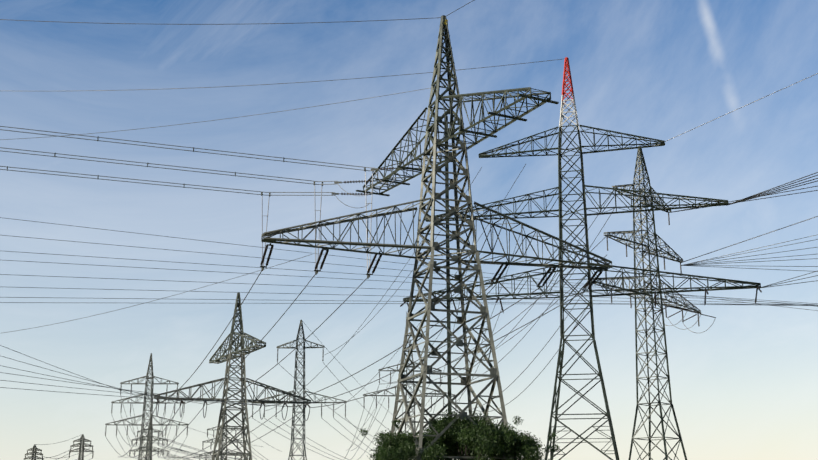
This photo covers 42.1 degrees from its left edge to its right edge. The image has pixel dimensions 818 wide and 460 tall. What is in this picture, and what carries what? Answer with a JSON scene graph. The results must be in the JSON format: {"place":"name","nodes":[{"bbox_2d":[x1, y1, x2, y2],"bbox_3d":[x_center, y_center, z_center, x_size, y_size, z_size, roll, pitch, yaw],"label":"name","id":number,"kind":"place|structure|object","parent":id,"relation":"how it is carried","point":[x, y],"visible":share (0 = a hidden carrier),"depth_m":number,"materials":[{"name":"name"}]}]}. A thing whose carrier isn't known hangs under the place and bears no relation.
{"place":"outdoors","nodes":[
{"label":"outdoors","id":0,"kind":"place"},
{"bbox_2d":[359,428,452,459],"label":"tree","id":1,"kind":"object","parent":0,"point":[399,446],"depth_m":112.71,"materials":[{"name":"green plant"}]},
{"bbox_2d":[0,0,817,457],"bbox_3d":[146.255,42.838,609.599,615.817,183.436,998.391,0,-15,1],"label":"conductors","id":2,"kind":"object","parent":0,"point":[702,264],"depth_m":187.49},
{"bbox_2d":[0,0,817,459],"label":"sky","id":3,"kind":"structure","parent":0,"point":[744,387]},
{"bbox_2d":[391,417,474,459],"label":"tree","id":4,"kind":"object","parent":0,"point":[398,423],"depth_m":118.63,"materials":[{"name":"green plant"}]},
{"bbox_2d":[409,409,522,459],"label":"tree","id":5,"kind":"object","parent":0,"point":[468,431],"depth_m":114.88,"materials":[{"name":"green plant"}]},
{"bbox_2d":[460,428,558,459],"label":"tree","id":6,"kind":"object","parent":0,"point":[532,446],"depth_m":114.82,"materials":[{"name":"green plant"}]},
{"label":"ground","id":7,"kind":"structure","parent":0,"visible":0},
{"bbox_2d":[24,444,43,459],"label":"pylon","id":8,"kind":"object","parent":7,"relation":"on","point":[34,449],"visible":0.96,"depth_m":848.23,"materials":[{"name":"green metal"}]},
{"bbox_2d":[69,434,93,459],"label":"pylon","id":9,"kind":"object","parent":7,"relation":"on","point":[81,439],"visible":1,"depth_m":730.27,"materials":[{"name":"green metal"}]},
{"bbox_2d":[105,353,187,459],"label":"pylon","id":10,"kind":"object","parent":7,"relation":"on","point":[142,425],"visible":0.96,"depth_m":409.65,"materials":[{"name":"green metal"}]},
{"bbox_2d":[28,321,441,459],"bbox_3d":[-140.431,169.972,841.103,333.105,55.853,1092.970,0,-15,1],"label":"conductors","id":11,"kind":"object","parent":10,"relation":"attached to","point":[177,449],"visible":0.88,"depth_m":516.65,"materials":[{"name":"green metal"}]},
{"bbox_2d":[130,418,167,459],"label":"pylon","id":12,"kind":"object","parent":7,"relation":"on","point":[154,448],"visible":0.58,"depth_m":888.33,"materials":[{"name":"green metal"}]},
{"bbox_2d":[199,411,247,459],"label":"pylon","id":13,"kind":"object","parent":7,"relation":"on","point":[222,442],"visible":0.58,"depth_m":630.36,"materials":[{"name":"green metal"}]},
{"bbox_2d":[24,349,455,459],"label":"insulators","id":14,"kind":"object","parent":13,"relation":"on","point":[252,417],"visible":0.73,"depth_m":407.95,"materials":[{"name":"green metal"}]},
{"bbox_2d":[154,293,310,459],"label":"pylon","id":15,"kind":"object","parent":7,"relation":"on","point":[230,356],"visible":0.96,"depth_m":296.91,"materials":[{"name":"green metal"}]},
{"bbox_2d":[252,320,346,459],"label":"pylon","id":16,"kind":"object","parent":7,"relation":"on","point":[295,385],"visible":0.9,"depth_m":306.70,"materials":[{"name":"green metal"}]},
{"bbox_2d":[363,340,454,435],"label":"pylon","id":17,"kind":"object","parent":7,"relation":"on","point":[413,384],"visible":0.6,"depth_m":345.26,"materials":[{"name":"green metal"}]},
{"bbox_2d":[261,15,612,459],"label":"pylon","id":18,"kind":"object","parent":7,"relation":"on","point":[432,264],"visible":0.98,"depth_m":124.47,"materials":[{"name":"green metal"}]},
{"bbox_2d":[403,57,760,459],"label":"pylon","id":19,"kind":"object","parent":7,"relation":"on","point":[485,154],"visible":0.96,"depth_m":153.12,"materials":[{"name":"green metal"}]},
{"bbox_2d":[7,136,761,409],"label":"insulator fittings","id":20,"kind":"object","parent":19,"relation":"attached to","point":[492,280],"visible":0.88,"depth_m":133.81,"materials":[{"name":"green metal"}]},
{"bbox_2d":[587,146,700,459],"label":"pylon","id":21,"kind":"object","parent":7,"relation":"on","point":[641,161],"visible":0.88,"depth_m":175.81,"materials":[{"name":"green metal"}]}
]}

